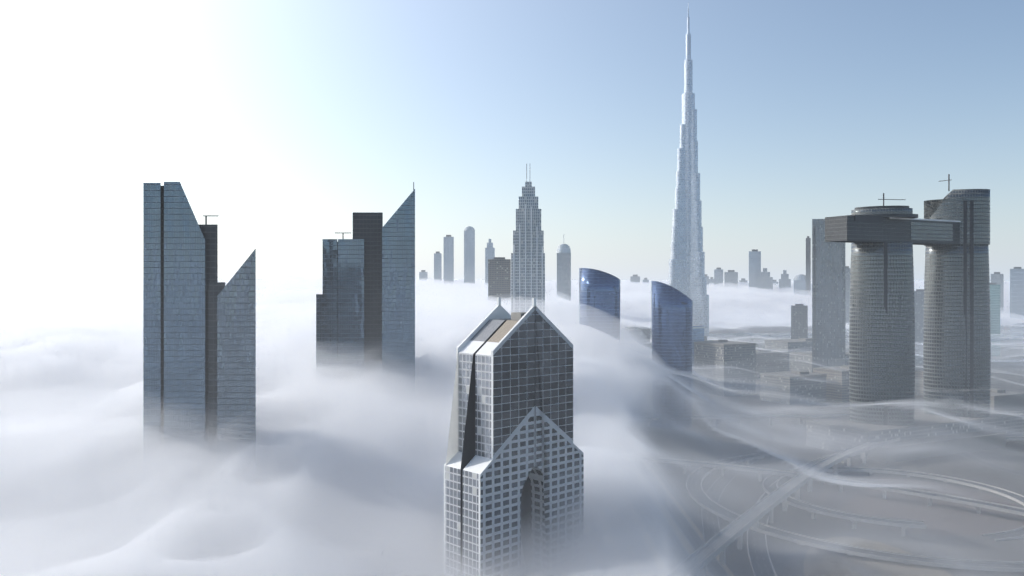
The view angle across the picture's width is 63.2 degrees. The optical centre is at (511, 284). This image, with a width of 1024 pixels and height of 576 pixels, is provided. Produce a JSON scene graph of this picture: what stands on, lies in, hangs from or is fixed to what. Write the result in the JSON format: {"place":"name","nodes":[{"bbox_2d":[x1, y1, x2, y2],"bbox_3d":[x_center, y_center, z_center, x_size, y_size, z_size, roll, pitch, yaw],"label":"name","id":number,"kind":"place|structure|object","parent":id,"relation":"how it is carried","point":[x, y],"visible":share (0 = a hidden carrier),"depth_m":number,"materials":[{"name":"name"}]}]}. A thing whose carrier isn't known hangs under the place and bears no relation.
{"place":"outdoors","nodes":[
{"label":"outdoors","id":0,"kind":"place"},
{"bbox_2d":[419,270,427,319],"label":"tower","id":1,"kind":"structure","parent":0,"point":[423,294],"depth_m":3900.00,"materials":[{"name":"grey glass"}]},
{"bbox_2d":[434,252,441,324],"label":"tower","id":2,"kind":"structure","parent":0,"point":[437,288],"depth_m":3400.00,"materials":[{"name":"grey glass"}]},
{"bbox_2d":[444,235,453,325],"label":"tower","id":3,"kind":"structure","parent":0,"point":[448,280],"depth_m":3300.00,"materials":[{"name":"grey glass"}]},
{"bbox_2d":[464,226,474,325],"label":"tower","id":4,"kind":"structure","parent":0,"point":[469,275],"depth_m":3300.00,"materials":[{"name":"grey glass"}]},
{"bbox_2d":[485,239,494,316],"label":"tower","id":5,"kind":"structure","parent":0,"point":[489,251],"depth_m":3100.00,"materials":[{"name":"grey glass"}]},
{"bbox_2d":[488,257,510,314],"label":"tower","id":6,"kind":"structure","parent":0,"point":[499,276],"depth_m":1500.00,"materials":[{"name":"concrete"}]},
{"bbox_2d":[0,286,1023,575],"bbox_3d":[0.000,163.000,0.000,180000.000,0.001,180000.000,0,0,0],"label":"ground","id":7,"kind":"structure","parent":0,"point":[70,430],"depth_m":794.47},
{"bbox_2d":[143,182,255,547],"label":"slanted tower","id":8,"kind":"structure","parent":7,"relation":"on","point":[199,404],"depth_m":520.00,"materials":[{"name":"blue glass"}]},
{"bbox_2d":[316,182,414,478],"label":"slanted tower","id":9,"kind":"structure","parent":7,"relation":"on","point":[365,363],"depth_m":700.00,"materials":[{"name":"blue glass"}]},
{"bbox_2d":[444,297,583,575],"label":"skyscraper","id":10,"kind":"structure","parent":7,"relation":"on","point":[514,485],"depth_m":406.43,"materials":[{"name":"grey metal"}]},
{"bbox_2d":[511,164,544,314],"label":"art deco tower","id":11,"kind":"structure","parent":7,"relation":"on","point":[527,269],"depth_m":1000.00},
{"bbox_2d":[579,268,619,437],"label":"skyscraper","id":12,"kind":"structure","parent":7,"relation":"on","point":[599,322],"depth_m":884.24,"materials":[{"name":"blue glass"}]},
{"bbox_2d":[620,327,650,363],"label":"building","id":13,"kind":"structure","parent":7,"relation":"on","point":[634,344],"depth_m":1724.59,"materials":[{"name":"concrete"}]},
{"bbox_2d":[651,281,692,428],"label":"skyscraper","id":14,"kind":"structure","parent":7,"relation":"on","point":[672,317],"depth_m":944.23,"materials":[{"name":"blue glass"}]},
{"bbox_2d":[668,2,708,340],"bbox_3d":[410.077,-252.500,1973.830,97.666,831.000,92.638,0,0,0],"label":"skyscraper","id":15,"kind":"structure","parent":7,"relation":"on","point":[687,278],"depth_m":1948.33,"materials":[{"name":"silver metal"}]},
{"bbox_2d":[692,325,704,391],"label":"building","id":16,"kind":"structure","parent":7,"relation":"on","point":[698,333],"depth_m":1272.78,"materials":[{"name":"concrete"}]},
{"bbox_2d":[694,340,756,396],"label":"building","id":17,"kind":"structure","parent":7,"relation":"on","point":[723,368],"depth_m":1232.69,"materials":[{"name":"grey concrete"}]},
{"bbox_2d":[756,349,788,376],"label":"building","id":18,"kind":"structure","parent":7,"relation":"on","point":[767,361],"depth_m":1483.87,"materials":[{"name":"concrete"}]},
{"bbox_2d":[665,438,899,575],"bbox_3d":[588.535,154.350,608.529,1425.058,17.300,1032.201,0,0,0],"label":"elevated road","id":19,"kind":"structure","parent":7,"relation":"on","point":[694,563],"depth_m":543.17,"materials":[{"name":"concrete"}]},
{"bbox_2d":[764,338,811,370],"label":"building","id":20,"kind":"structure","parent":7,"relation":"on","point":[796,345],"depth_m":1584.78,"materials":[{"name":"concrete"}]},
{"bbox_2d":[759,370,825,404],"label":"building","id":21,"kind":"structure","parent":7,"relation":"on","point":[794,387],"depth_m":1149.60,"materials":[{"name":"concrete"}]},
{"bbox_2d":[806,236,810,329],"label":"tower","id":22,"kind":"structure","parent":7,"relation":"on","point":[808,265],"depth_m":3000.00,"materials":[{"name":"concrete"}]},
{"bbox_2d":[789,351,848,372],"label":"building","id":23,"kind":"structure","parent":7,"relation":"on","point":[801,361],"depth_m":1368.51,"materials":[{"name":"concrete"}]},
{"bbox_2d":[812,219,844,372],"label":"skyscraper","id":24,"kind":"structure","parent":7,"relation":"on","point":[828,304],"depth_m":1296.00,"materials":[{"name":"concrete"}]},
{"bbox_2d":[812,365,849,402],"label":"building","id":25,"kind":"structure","parent":7,"relation":"on","point":[837,383],"depth_m":1158.13,"materials":[{"name":"concrete"}]},
{"bbox_2d":[790,476,1023,575],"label":"interchange islands","id":26,"kind":"object","parent":7,"relation":"on","point":[939,517],"visible":0.71,"depth_m":585.09,"materials":[{"name":"soil"}]},
{"bbox_2d":[806,174,1023,463],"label":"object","id":27,"kind":"structure","parent":7,"relation":"on","point":[950,231],"depth_m":828.77,"materials":[{"name":"concrete"}]},
{"bbox_2d":[915,367,923,394],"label":"building","id":28,"kind":"structure","parent":7,"relation":"on","point":[919,384],"depth_m":1232.96,"materials":[{"name":"concrete"}]},
{"bbox_2d":[990,388,1023,410],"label":"building","id":29,"kind":"structure","parent":7,"relation":"on","point":[1002,400],"depth_m":1023.70,"materials":[{"name":"concrete"}]},
{"bbox_2d":[557,244,570,340],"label":"tower","id":30,"kind":"structure","parent":0,"point":[564,289],"depth_m":2400.00,"materials":[{"name":"concrete"}]},
{"bbox_2d":[630,275,639,316],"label":"tower","id":31,"kind":"structure","parent":0,"point":[634,295],"depth_m":4200.00,"materials":[{"name":"concrete"}]},
{"bbox_2d":[256,411,1023,430],"bbox_3d":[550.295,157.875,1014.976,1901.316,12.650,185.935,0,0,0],"label":"road","id":32,"kind":"structure","parent":0,"point":[740,417],"depth_m":957.50,"materials":[{"name":"grey asphalt"}]},
{"bbox_2d":[643,278,648,316],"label":"tower","id":33,"kind":"structure","parent":0,"point":[645,297],"depth_m":4200.00,"materials":[{"name":"grey glass"}]},
{"bbox_2d":[573,370,733,575],"bbox_3d":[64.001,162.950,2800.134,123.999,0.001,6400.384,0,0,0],"label":"fog","id":34,"kind":"structure","parent":0,"point":[638,521],"depth_m":582.62,"materials":[{"name":"white"}]},
{"bbox_2d":[306,424,1023,575],"bbox_3d":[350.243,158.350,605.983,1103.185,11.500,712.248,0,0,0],"label":"roads","id":35,"kind":"structure","parent":0,"point":[712,510],"depth_m":602.28,"materials":[{"name":"grey asphalt"}]},
{"bbox_2d":[705,274,708,294],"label":"tower","id":36,"kind":"structure","parent":0,"point":[707,284],"depth_m":3600.00,"materials":[{"name":"grey glass"}]},
{"bbox_2d":[709,277,713,319],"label":"tower","id":37,"kind":"structure","parent":0,"point":[711,298],"depth_m":3800.00,"materials":[{"name":"grey glass"}]},
{"bbox_2d":[714,268,722,321],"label":"tower","id":38,"kind":"structure","parent":0,"point":[718,294],"depth_m":3600.00,"materials":[{"name":"grey glass"}]},
{"bbox_2d":[724,270,737,323],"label":"tower","id":39,"kind":"structure","parent":0,"point":[730,296],"depth_m":3500.00,"materials":[{"name":"concrete"}]},
{"bbox_2d":[739,278,747,319],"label":"tower","id":40,"kind":"structure","parent":0,"point":[743,298],"depth_m":3800.00,"materials":[{"name":"concrete"}]},
{"bbox_2d":[749,249,760,325],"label":"tower","id":41,"kind":"structure","parent":0,"point":[754,263],"depth_m":3300.00,"materials":[{"name":"grey glass"}]},
{"bbox_2d":[757,268,772,326],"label":"tower","id":42,"kind":"structure","parent":0,"point":[764,299],"depth_m":3200.00,"materials":[{"name":"concrete"}]},
{"bbox_2d":[773,280,777,319],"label":"tower","id":43,"kind":"structure","parent":0,"point":[775,300],"depth_m":3900.00,"materials":[{"name":"glass"}]},
{"bbox_2d":[779,270,790,325],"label":"tower","id":44,"kind":"structure","parent":0,"point":[784,300],"depth_m":3300.00,"materials":[{"name":"concrete"}]},
{"bbox_2d":[791,304,807,338],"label":"tower","id":45,"kind":"structure","parent":0,"point":[799,320],"depth_m":1700.00,"materials":[{"name":"concrete"}]},
{"bbox_2d":[793,274,808,326],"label":"tower","id":46,"kind":"structure","parent":0,"point":[800,280],"depth_m":3000.00,"materials":[{"name":"grey glass"}]},
{"bbox_2d":[845,266,849,343],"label":"tower","id":47,"kind":"structure","parent":0,"point":[847,289],"depth_m":2300.00,"materials":[{"name":"concrete"}]},
{"bbox_2d":[914,289,923,364],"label":"tower","id":48,"kind":"structure","parent":0,"point":[919,305],"depth_m":1700.00,"materials":[{"name":"concrete"}]},
{"bbox_2d":[990,283,999,355],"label":"tower","id":49,"kind":"structure","parent":0,"point":[995,314],"depth_m":1900.00,"materials":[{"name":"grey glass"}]},
{"bbox_2d":[991,272,1003,336],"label":"tower","id":50,"kind":"structure","parent":0,"point":[997,278],"depth_m":2600.00,"materials":[{"name":"concrete"}]},
{"bbox_2d":[1010,267,1023,338],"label":"tower","id":51,"kind":"structure","parent":0,"point":[1016,302],"depth_m":2500.00,"materials":[{"name":"grey glass"}]}
]}

